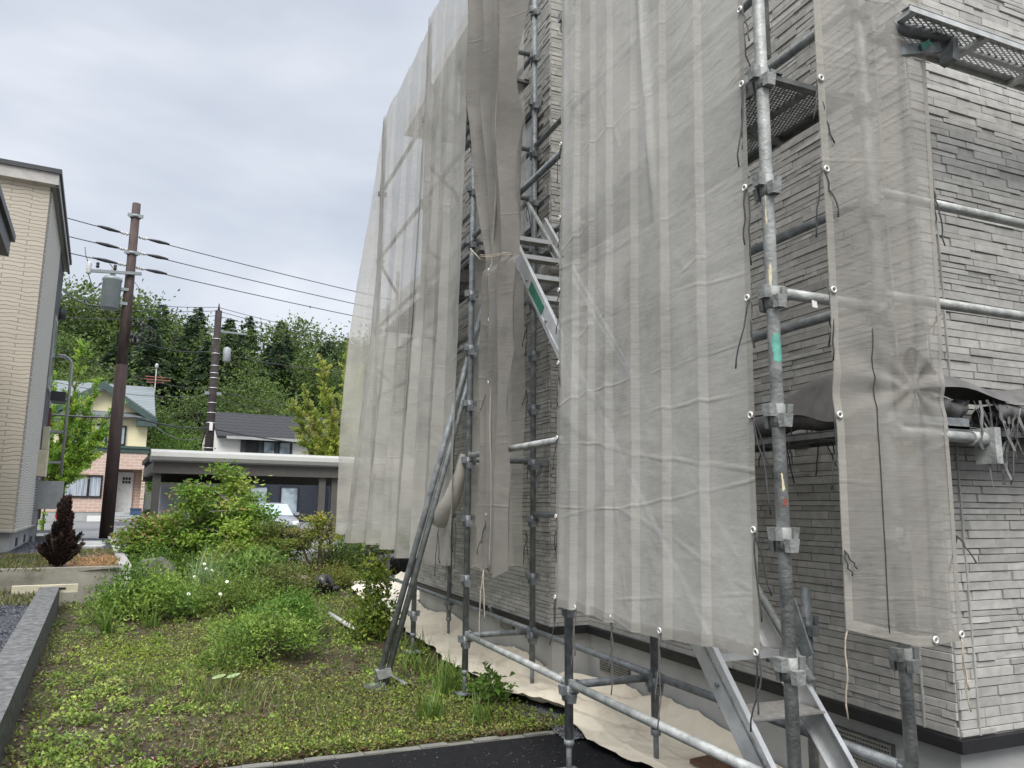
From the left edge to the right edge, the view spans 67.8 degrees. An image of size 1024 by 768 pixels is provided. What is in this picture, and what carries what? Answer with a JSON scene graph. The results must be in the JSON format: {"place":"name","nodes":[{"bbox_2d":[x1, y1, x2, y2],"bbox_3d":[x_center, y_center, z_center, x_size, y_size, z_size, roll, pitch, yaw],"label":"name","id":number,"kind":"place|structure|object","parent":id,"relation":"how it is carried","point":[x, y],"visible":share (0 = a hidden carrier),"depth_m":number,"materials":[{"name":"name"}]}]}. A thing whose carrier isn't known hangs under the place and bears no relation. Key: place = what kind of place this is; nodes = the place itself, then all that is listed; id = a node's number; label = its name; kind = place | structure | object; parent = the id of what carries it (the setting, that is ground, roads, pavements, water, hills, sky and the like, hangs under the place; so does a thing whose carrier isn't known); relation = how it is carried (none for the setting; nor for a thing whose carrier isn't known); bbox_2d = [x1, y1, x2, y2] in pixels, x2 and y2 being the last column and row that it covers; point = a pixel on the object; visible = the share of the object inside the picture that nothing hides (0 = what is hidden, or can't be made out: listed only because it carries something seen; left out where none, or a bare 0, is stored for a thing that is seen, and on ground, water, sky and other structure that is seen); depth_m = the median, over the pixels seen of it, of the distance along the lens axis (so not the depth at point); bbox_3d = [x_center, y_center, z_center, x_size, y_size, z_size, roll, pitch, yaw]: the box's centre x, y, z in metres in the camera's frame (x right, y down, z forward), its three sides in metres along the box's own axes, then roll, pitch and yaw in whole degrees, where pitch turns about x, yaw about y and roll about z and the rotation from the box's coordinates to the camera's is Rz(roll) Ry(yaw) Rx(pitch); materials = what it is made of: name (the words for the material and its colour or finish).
{"place":"outdoors","nodes":[
{"label":"outdoors","id":0,"kind":"place"},
{"bbox_2d":[0,538,114,633],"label":"gravel yard","id":1,"kind":"structure","parent":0,"point":[7,621],"depth_m":8.81,"materials":[{"name":"grey gravel"}]},
{"bbox_2d":[0,591,28,651],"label":"gravel","id":2,"kind":"structure","parent":1,"relation":"on","point":[9,610],"depth_m":8.19,"materials":[{"name":"grey gravel"}]},
{"bbox_2d":[0,566,45,605],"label":"weeds","id":3,"kind":"object","parent":1,"relation":"on","point":[19,597],"visible":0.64,"depth_m":9.25,"materials":[{"name":"green plant"}]},
{"bbox_2d":[11,584,77,593],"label":"timber beam","id":4,"kind":"structure","parent":1,"relation":"on","point":[63,588],"depth_m":9.68,"materials":[{"name":"beige wood"}]},
{"bbox_2d":[32,481,63,541],"bbox_3d":[-11.066,3.034,18.168,0.540,1.420,0.480,5,-10,-28],"label":"fuel tank","id":5,"kind":"object","parent":1,"relation":"on","point":[49,494],"visible":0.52,"depth_m":18.02,"materials":[{"name":"grey metal"}]},
{"bbox_2d":[34,494,85,566],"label":"conifer shrub","id":6,"kind":"object","parent":1,"relation":"on","point":[61,547],"visible":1,"depth_m":10.57,"materials":[{"name":"red plant"}]},
{"bbox_2d":[0,547,123,568],"bbox_3d":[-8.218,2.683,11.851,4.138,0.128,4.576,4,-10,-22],"label":"dry grass","id":7,"kind":"structure","parent":1,"relation":"on","point":[8,561],"depth_m":11.43,"materials":[{"name":"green plant"}]},
{"bbox_2d":[25,549,121,566],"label":"cut grass","id":8,"kind":"structure","parent":7,"relation":"on","point":[90,563],"depth_m":11.09,"materials":[{"name":"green plant"}]},
{"bbox_2d":[36,516,344,555],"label":"street","id":9,"kind":"structure","parent":0,"point":[89,529],"depth_m":29.44,"materials":[{"name":"grey asphalt"}]},
{"bbox_2d":[38,338,127,529],"bbox_3d":[-15.820,1.739,27.214,3.604,6.912,1.522,4,-10,-22],"label":"larch tree","id":10,"kind":"object","parent":9,"relation":"on","point":[78,457],"visible":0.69,"depth_m":27.28,"materials":[{"name":"green plant"}]},
{"bbox_2d":[252,502,298,527],"bbox_3d":[-10.366,5.864,32.946,2.071,1.459,3.971,4,-10,-22],"label":"parked car","id":11,"kind":"object","parent":9,"relation":"on","point":[287,514],"visible":0.16,"depth_m":32.47,"materials":[{"name":"silver metal"}]},
{"bbox_2d":[281,339,347,455],"bbox_3d":[-7.902,2.109,33.806,4.556,8.431,1.679,4,-10,-22],"label":"larch tree","id":12,"kind":"object","parent":9,"relation":"on","point":[320,445],"visible":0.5,"depth_m":33.49,"materials":[{"name":"green plant"}]},
{"bbox_2d":[0,0,439,363],"label":"sky","id":13,"kind":"structure","parent":0,"point":[248,132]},
{"bbox_2d":[0,557,564,767],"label":"ground","id":14,"kind":"structure","parent":0,"point":[149,742],"depth_m":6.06,"materials":[{"name":"green plant"}]},
{"bbox_2d":[0,587,59,761],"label":"wall","id":15,"kind":"structure","parent":14,"relation":"on","point":[21,651],"depth_m":6.25,"materials":[{"name":"concrete"}]},
{"bbox_2d":[0,158,72,552],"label":"beige house","id":16,"kind":"structure","parent":14,"relation":"on","point":[35,257],"depth_m":14.43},
{"bbox_2d":[0,536,131,605],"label":"planter wall","id":17,"kind":"structure","parent":14,"relation":"on","point":[81,577],"depth_m":10.25,"materials":[{"name":"concrete"}]},
{"bbox_2d":[38,380,157,520],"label":"pink house","id":18,"kind":"structure","parent":14,"relation":"on","point":[87,494],"depth_m":37.11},
{"bbox_2d":[63,475,102,497],"bbox_3d":[-20.295,4.831,36.015,1.610,1.070,0.110,5,-10,-28],"label":"window","id":19,"kind":"structure","parent":18,"relation":"in","point":[91,487],"depth_m":36.07,"materials":[{"name":"white glass"}]},
{"bbox_2d":[115,472,133,511],"bbox_3d":[-19.206,5.412,37.567,0.830,2.100,0.160,5,-10,-28],"label":"door","id":20,"kind":"structure","parent":18,"relation":"in","point":[125,479],"depth_m":37.56,"materials":[{"name":"white metal"}]},
{"bbox_2d":[85,202,156,537],"bbox_3d":[-10.759,-0.365,20.559,1.938,9.620,0.494,6,-11,-31],"label":"utility pole","id":21,"kind":"object","parent":14,"relation":"on","point":[112,288],"visible":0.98,"depth_m":20.60,"materials":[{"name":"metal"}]},
{"bbox_2d":[67,218,355,291],"bbox_3d":[-4.887,-3.589,27.622,0.158,1.092,34.987,-8,-12,42],"label":"power cable","id":22,"kind":"object","parent":21,"relation":"attached to","point":[127,234],"visible":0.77,"depth_m":21.84,"materials":[{"name":"rubber"}]},
{"bbox_2d":[67,545,214,627],"bbox_3d":[-4.533,2.474,9.479,1.645,0.944,1.742,4,-10,-22],"label":"shrub","id":23,"kind":"object","parent":14,"relation":"on","point":[159,592],"visible":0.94,"depth_m":9.21,"materials":[{"name":"green plant"}]},
{"bbox_2d":[102,510,202,559],"bbox_3d":[-6.353,2.851,13.768,1.883,1.131,1.888,4,-10,-22],"label":"maple","id":24,"kind":"object","parent":14,"relation":"on","point":[128,538],"visible":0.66,"depth_m":13.43,"materials":[{"name":"green plant"}]},
{"bbox_2d":[125,540,204,579],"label":"shrub","id":25,"kind":"object","parent":14,"relation":"on","point":[177,563],"visible":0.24,"depth_m":12.66,"materials":[{"name":"green plant"}]},
{"bbox_2d":[143,413,201,502],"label":"leafy tree","id":26,"kind":"object","parent":14,"relation":"on","point":[166,438],"visible":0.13,"depth_m":42.98,"materials":[{"name":"green plant"}]},
{"bbox_2d":[158,483,244,522],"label":"storage shed","id":27,"kind":"structure","parent":14,"relation":"on","point":[165,502],"depth_m":24.70,"materials":[{"name":"white paint"}]},
{"bbox_2d":[161,489,222,522],"bbox_3d":[-10.484,4.210,24.949,1.850,1.500,0.020,5,-10,-28],"label":"door","id":28,"kind":"structure","parent":27,"relation":"in","point":[166,502],"depth_m":24.70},
{"bbox_2d":[176,542,247,593],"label":"grass clump","id":29,"kind":"object","parent":14,"relation":"on","point":[208,567],"visible":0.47,"depth_m":11.32,"materials":[{"name":"green plant"}]},
{"bbox_2d":[126,458,303,565],"bbox_3d":[-5.237,2.399,13.878,2.977,2.121,2.956,0,-9,0],"label":"maple","id":30,"kind":"object","parent":14,"relation":"on","point":[211,522],"visible":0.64,"depth_m":13.56,"materials":[{"name":"green plant"}]},
{"bbox_2d":[182,533,248,583],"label":"shrub","id":31,"kind":"object","parent":14,"relation":"on","point":[231,544],"visible":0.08,"depth_m":12.57,"materials":[{"name":"green plant"}]},
{"bbox_2d":[204,304,246,483],"bbox_3d":[-11.573,1.390,30.415,1.452,9.400,0.414,4,-10,-22],"label":"utility pole","id":32,"kind":"object","parent":14,"relation":"on","point":[212,393],"visible":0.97,"depth_m":30.45,"materials":[{"name":"concrete"}]},
{"bbox_2d":[167,559,300,618],"bbox_3d":[-3.819,2.711,10.198,1.794,0.688,1.645,-2,-10,14],"label":"shrub","id":33,"kind":"object","parent":14,"relation":"on","point":[233,588],"visible":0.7,"depth_m":9.92,"materials":[{"name":"green plant"}]},
{"bbox_2d":[142,449,338,539],"bbox_3d":[-7.658,3.854,25.032,8.140,2.780,5.900,5,-10,-28],"label":"carport","id":34,"kind":"object","parent":14,"relation":"on","point":[180,466],"visible":0.66,"depth_m":22.49,"materials":[{"name":"metal"}]},
{"bbox_2d":[196,542,299,590],"bbox_3d":[-4.132,2.915,11.909,1.553,0.865,1.600,4,-10,-22],"label":"broadleaf bush","id":35,"kind":"object","parent":14,"relation":"on","point":[249,559],"visible":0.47,"depth_m":11.71,"materials":[{"name":"green plant"}]},
{"bbox_2d":[184,597,343,675],"bbox_3d":[-2.391,2.378,7.414,1.460,0.661,1.535,4,-10,-22],"label":"fern bush","id":36,"kind":"object","parent":14,"relation":"on","point":[277,627],"visible":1,"depth_m":7.20,"materials":[{"name":"green plant"}]},
{"bbox_2d":[201,412,338,521],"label":"white house","id":37,"kind":"structure","parent":14,"relation":"on","point":[301,499],"depth_m":38.76,"materials":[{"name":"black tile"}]},
{"bbox_2d":[280,486,298,514],"bbox_3d":[-11.231,5.870,38.332,0.900,1.400,0.110,5,-10,-28],"label":"window","id":38,"kind":"structure","parent":37,"relation":"in","point":[288,495],"depth_m":38.36,"materials":[{"name":"white glass"}]},
{"bbox_2d":[236,517,320,561],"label":"bush","id":39,"kind":"object","parent":14,"relation":"on","point":[280,530],"visible":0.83,"depth_m":13.14,"materials":[{"name":"green plant"}]},
{"bbox_2d":[230,581,334,631],"bbox_3d":[-2.563,2.523,8.555,1.122,0.609,1.205,4,-10,-22],"label":"fern bush","id":40,"kind":"object","parent":14,"relation":"on","point":[295,601],"visible":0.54,"depth_m":8.45,"materials":[{"name":"green plant"}]},
{"bbox_2d":[5,557,564,767],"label":"weed clumps","id":41,"kind":"object","parent":14,"relation":"on","point":[57,757],"visible":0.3,"depth_m":5.76,"materials":[{"name":"green plant"}]},
{"bbox_2d":[237,551,338,601],"bbox_3d":[-3.404,2.775,10.947,1.516,0.744,1.497,-3,-10,18],"label":"shrub","id":42,"kind":"object","parent":14,"relation":"on","point":[278,574],"visible":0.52,"depth_m":10.83,"materials":[{"name":"green plant"}]},
{"bbox_2d":[3,559,573,767],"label":"ground cover","id":43,"kind":"object","parent":14,"relation":"on","point":[271,752],"visible":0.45,"depth_m":5.89,"materials":[{"name":"green plant"}]},
{"bbox_2d":[295,511,344,575],"bbox_3d":[-3.361,2.829,13.373,1.067,1.208,0.994,-1,-9,12],"label":"tree","id":44,"kind":"object","parent":14,"relation":"on","point":[319,520],"visible":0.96,"depth_m":13.31,"materials":[{"name":"green plant"}]},
{"bbox_2d":[298,555,365,590],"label":"shrub","id":45,"kind":"object","parent":14,"relation":"on","point":[344,580],"visible":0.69,"depth_m":12.35,"materials":[{"name":"green plant"}]},
{"bbox_2d":[290,535,392,574],"bbox_3d":[-3.070,3.172,14.268,1.870,0.890,1.843,0,-9,3],"label":"shrub","id":46,"kind":"object","parent":14,"relation":"on","point":[350,550],"visible":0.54,"depth_m":13.86,"materials":[{"name":"green plant"}]},
{"bbox_2d":[337,540,401,644],"bbox_3d":[-1.568,2.294,8.456,0.755,1.105,0.846,4,-10,-22],"label":"young shrub","id":47,"kind":"object","parent":14,"relation":"on","point":[365,620],"visible":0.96,"depth_m":8.39,"materials":[{"name":"green plant"}]},
{"bbox_2d":[353,545,411,573],"bbox_3d":[-2.359,3.391,14.562,1.545,0.772,0.695,1,-9,-1],"label":"plastic sheeting","id":48,"kind":"object","parent":14,"relation":"on","point":[403,563],"visible":0.18,"depth_m":14.34,"materials":[{"name":"black plastic"}]},
{"bbox_2d":[225,730,555,767],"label":"driveway edging","id":49,"kind":"object","parent":14,"relation":"on","point":[385,751],"visible":0.38,"depth_m":4.91,"materials":[{"name":"concrete"}]},
{"bbox_2d":[364,303,480,691],"bbox_3d":[-0.665,0.807,6.629,1.091,3.633,0.184,0,-9,1],"label":"raking brace","id":50,"kind":"object","parent":14,"relation":"on","point":[383,671],"visible":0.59,"depth_m":6.53,"materials":[{"name":"metal"}]},
{"bbox_2d":[402,680,460,724],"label":"grass tuft","id":51,"kind":"object","parent":14,"relation":"on","point":[437,711],"visible":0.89,"depth_m":5.52,"materials":[{"name":"green plant"}]},
{"bbox_2d":[419,654,471,695],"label":"grass tuft","id":52,"kind":"object","parent":14,"relation":"on","point":[445,680],"visible":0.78,"depth_m":6.29,"materials":[{"name":"green plant"}]},
{"bbox_2d":[464,689,499,728],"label":"grass tuft","id":53,"kind":"object","parent":14,"relation":"on","point":[477,712],"visible":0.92,"depth_m":5.51,"materials":[{"name":"green plant"}]},
{"bbox_2d":[449,667,517,708],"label":"leafy plant","id":54,"kind":"object","parent":14,"relation":"on","point":[495,685],"visible":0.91,"depth_m":6.06,"materials":[{"name":"green plant"}]},
{"bbox_2d":[495,701,585,739],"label":"gravel","id":55,"kind":"structure","parent":14,"relation":"on","point":[577,732],"depth_m":5.67,"materials":[{"name":"grey gravel"}]},
{"bbox_2d":[351,571,782,767],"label":"canvas tarp","id":56,"kind":"object","parent":14,"relation":"on","point":[617,732],"visible":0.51,"depth_m":5.64,"materials":[{"name":"beige fabric"}]},
{"bbox_2d":[362,0,1023,767],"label":"scaffold","id":57,"kind":"object","parent":14,"relation":"on","point":[784,536],"visible":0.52,"depth_m":3.57,"materials":[{"name":"metal"}]},
{"bbox_2d":[335,135,381,547],"bbox_3d":[-2.046,-0.779,10.257,0.486,5.851,0.307,-4,-10,27],"label":"scaffold net","id":58,"kind":"object","parent":57,"relation":"hanging from","point":[357,357],"visible":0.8,"depth_m":10.21,"materials":[{"name":"grey fabric"}]},
{"bbox_2d":[344,31,427,567],"bbox_3d":[-1.556,-0.945,9.147,0.360,5.991,2.507,4,-10,-22],"label":"scaffold net","id":59,"kind":"object","parent":57,"relation":"hanging from","point":[373,504],"visible":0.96,"depth_m":9.02,"materials":[{"name":"grey fabric"}]},
{"bbox_2d":[394,0,468,587],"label":"scaffold net","id":60,"kind":"object","parent":57,"relation":"hanging from","point":[431,389],"visible":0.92,"depth_m":7.48,"materials":[{"name":"grey fabric"}]},
{"bbox_2d":[432,453,465,575],"bbox_3d":[-0.554,1.128,6.556,0.166,1.046,0.404,8,-12,-39],"label":"rolled net","id":61,"kind":"object","parent":57,"relation":"attached to","point":[442,512],"visible":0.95,"depth_m":6.49,"materials":[{"name":"grey fabric"}]},
{"bbox_2d":[466,0,528,640],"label":"scaffold net","id":62,"kind":"object","parent":57,"relation":"hanging from","point":[494,108],"visible":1,"depth_m":5.85,"materials":[{"name":"fabric"}]},
{"bbox_2d":[470,30,530,566],"bbox_3d":[-0.077,-1.369,7.017,0.606,5.950,0.089,4,-10,-22],"label":"scaffold net","id":63,"kind":"object","parent":57,"relation":"hanging from","point":[515,414],"visible":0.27,"depth_m":6.80,"materials":[{"name":"grey fabric"}]},
{"bbox_2d":[549,0,773,731],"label":"scaffold net","id":64,"kind":"object","parent":57,"relation":"hanging from","point":[655,516],"visible":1,"depth_m":3.83,"materials":[{"name":"fabric"}]},
{"bbox_2d":[516,193,857,767],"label":"stair ladder","id":65,"kind":"object","parent":57,"relation":"attached to","point":[824,734],"visible":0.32,"depth_m":3.52,"materials":[{"name":"metal"}]},
{"bbox_2d":[746,71,849,164],"bbox_3d":[1.022,-1.216,4.284,0.470,0.036,1.840,4,-10,-22],"label":"scaffold plank","id":66,"kind":"object","parent":57,"relation":"attached to","point":[798,126],"visible":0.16,"depth_m":3.69,"materials":[{"name":"metal"}]},
{"bbox_2d":[755,429,897,452],"bbox_3d":[1.519,0.329,4.226,0.380,0.036,1.800,4,-10,-22],"label":"scaffold plank","id":67,"kind":"object","parent":57,"relation":"attached to","point":[804,440],"visible":0.16,"depth_m":4.04,"materials":[{"name":"metal"}]},
{"bbox_2d":[755,347,931,483],"bbox_3d":[1.517,0.274,4.170,0.310,0.638,1.684,4,-10,-22],"label":"rolled net","id":68,"kind":"object","parent":67,"relation":"on","point":[813,406],"visible":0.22,"depth_m":3.86,"materials":[{"name":"grey fabric"}]},
{"bbox_2d":[812,0,976,718],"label":"scaffold net","id":69,"kind":"object","parent":57,"relation":"hanging from","point":[886,474],"visible":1,"depth_m":3.22,"materials":[{"name":"fabric"}]},
{"bbox_2d":[867,4,1023,91],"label":"scaffold plank","id":70,"kind":"object","parent":57,"relation":"attached to","point":[969,50],"visible":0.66,"depth_m":3.69,"materials":[{"name":"metal"}]},
{"bbox_2d":[948,426,1023,442],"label":"scaffold plank","id":71,"kind":"object","parent":57,"relation":"on","point":[1004,437],"visible":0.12,"depth_m":3.53,"materials":[{"name":"metal"}]},
{"bbox_2d":[891,374,1023,417],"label":"rolled net","id":72,"kind":"object","parent":71,"relation":"on","point":[960,392],"visible":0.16,"depth_m":3.57,"materials":[{"name":"grey fabric"}]},
{"bbox_2d":[960,400,1023,489],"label":"rolled net","id":73,"kind":"object","parent":71,"relation":"on","point":[1004,414],"visible":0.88,"depth_m":3.52,"materials":[{"name":"grey fabric"}]},
{"bbox_2d":[417,0,1023,767],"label":"house","id":74,"kind":"structure","parent":14,"relation":"on","point":[977,136],"depth_m":4.19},
{"bbox_2d":[521,108,538,236],"bbox_3d":[0.147,-2.086,7.738,0.080,1.300,0.560,4,-10,-22],"label":"window","id":75,"kind":"structure","parent":74,"relation":"in","point":[527,123],"depth_m":7.66,"materials":[{"name":"grey glass"}]},
{"bbox_2d":[265,734,653,767],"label":"driveway","id":76,"kind":"structure","parent":0,"point":[545,750],"depth_m":4.81,"materials":[{"name":"black asphalt"}]},
{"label":"hillside","id":77,"kind":"structure","parent":0,"visible":0},
{"bbox_2d":[54,321,114,381],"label":"leafy tree","id":78,"kind":"object","parent":77,"relation":"on","point":[65,336],"visible":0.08,"depth_m":63.83,"materials":[{"name":"green plant"}]},
{"bbox_2d":[57,269,131,374],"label":"leafy tree","id":79,"kind":"object","parent":77,"relation":"on","point":[72,301],"visible":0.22,"depth_m":74.54,"materials":[{"name":"green plant"}]},
{"bbox_2d":[56,283,161,382],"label":"leafy tree","id":80,"kind":"object","parent":77,"relation":"on","point":[77,325],"visible":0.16,"depth_m":74.78,"materials":[{"name":"green plant"}]},
{"bbox_2d":[55,358,170,447],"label":"leafy tree","id":81,"kind":"object","parent":77,"relation":"on","point":[97,375],"visible":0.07,"depth_m":51.27,"materials":[{"name":"green plant"}]},
{"bbox_2d":[92,331,141,384],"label":"conifer tree","id":82,"kind":"object","parent":77,"relation":"on","point":[112,351],"visible":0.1,"depth_m":64.28,"materials":[{"name":"green plant"}]},
{"bbox_2d":[61,278,194,375],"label":"leafy tree","id":83,"kind":"object","parent":77,"relation":"on","point":[142,315],"visible":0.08,"depth_m":76.00,"materials":[{"name":"green plant"}]},
{"bbox_2d":[77,278,181,372],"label":"leafy tree","id":84,"kind":"object","parent":77,"relation":"on","point":[142,309],"visible":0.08,"depth_m":76.68,"materials":[{"name":"green plant"}]},
{"bbox_2d":[126,316,176,432],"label":"conifer tree","id":85,"kind":"object","parent":77,"relation":"on","point":[149,359],"visible":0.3,"depth_m":64.06,"materials":[{"name":"green plant"}]},
{"bbox_2d":[115,303,212,365],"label":"leafy tree","id":86,"kind":"object","parent":77,"relation":"on","point":[175,323],"visible":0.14,"depth_m":76.42,"materials":[{"name":"green plant"}]},
{"bbox_2d":[148,397,200,449],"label":"leafy tree","id":87,"kind":"object","parent":77,"relation":"on","point":[168,412],"visible":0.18,"depth_m":56.67,"materials":[{"name":"green plant"}]},
{"bbox_2d":[158,341,193,446],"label":"conifer tree","id":88,"kind":"object","parent":77,"relation":"on","point":[184,355],"visible":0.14,"depth_m":66.79,"materials":[{"name":"green plant"}]},
{"bbox_2d":[161,318,207,416],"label":"conifer tree","id":89,"kind":"object","parent":77,"relation":"on","point":[191,322],"visible":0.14,"depth_m":69.63,"materials":[{"name":"green plant"}]},
{"bbox_2d":[171,353,209,448],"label":"conifer tree","id":90,"kind":"object","parent":77,"relation":"on","point":[200,372],"visible":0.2,"depth_m":65.30,"materials":[{"name":"green plant"}]},
{"bbox_2d":[176,340,223,445],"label":"conifer tree","id":91,"kind":"object","parent":77,"relation":"on","point":[206,345],"visible":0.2,"depth_m":65.64,"materials":[{"name":"green plant"}]},
{"bbox_2d":[144,328,262,424],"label":"leafy tree","id":92,"kind":"object","parent":77,"relation":"on","point":[191,358],"visible":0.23,"depth_m":66.72,"materials":[{"name":"green plant"}]},
{"bbox_2d":[155,377,266,450],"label":"leafy tree","id":93,"kind":"object","parent":77,"relation":"on","point":[195,407],"visible":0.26,"depth_m":55.23,"materials":[{"name":"green plant"}]},
{"bbox_2d":[218,328,255,396],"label":"conifer tree","id":94,"kind":"object","parent":77,"relation":"on","point":[231,338],"visible":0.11,"depth_m":69.40,"materials":[{"name":"green plant"}]},
{"bbox_2d":[187,366,305,450],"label":"leafy tree","id":95,"kind":"object","parent":77,"relation":"on","point":[257,391],"visible":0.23,"depth_m":54.99,"materials":[{"name":"green plant"}]},
{"bbox_2d":[224,320,307,375],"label":"leafy tree","id":96,"kind":"object","parent":77,"relation":"on","point":[262,340],"visible":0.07,"depth_m":78.00,"materials":[{"name":"green plant"}]},
{"bbox_2d":[250,342,298,415],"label":"conifer tree","id":97,"kind":"object","parent":77,"relation":"on","point":[279,355],"visible":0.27,"depth_m":67.39,"materials":[{"name":"green plant"}]},
{"bbox_2d":[239,344,342,416],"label":"leafy tree","id":98,"kind":"object","parent":77,"relation":"on","point":[303,377],"visible":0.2,"depth_m":67.37,"materials":[{"name":"green plant"}]},
{"bbox_2d":[248,307,339,373],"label":"leafy tree","id":99,"kind":"object","parent":77,"relation":"on","point":[301,320],"visible":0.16,"depth_m":78.82,"materials":[{"name":"green plant"}]},
{"bbox_2d":[260,317,348,374],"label":"leafy tree","id":100,"kind":"object","parent":77,"relation":"on","point":[322,332],"visible":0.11,"depth_m":77.94,"materials":[{"name":"green plant"}]},
{"bbox_2d":[279,348,345,418],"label":"leafy tree","id":101,"kind":"object","parent":77,"relation":"on","point":[330,376],"visible":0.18,"depth_m":67.40,"materials":[{"name":"green plant"}]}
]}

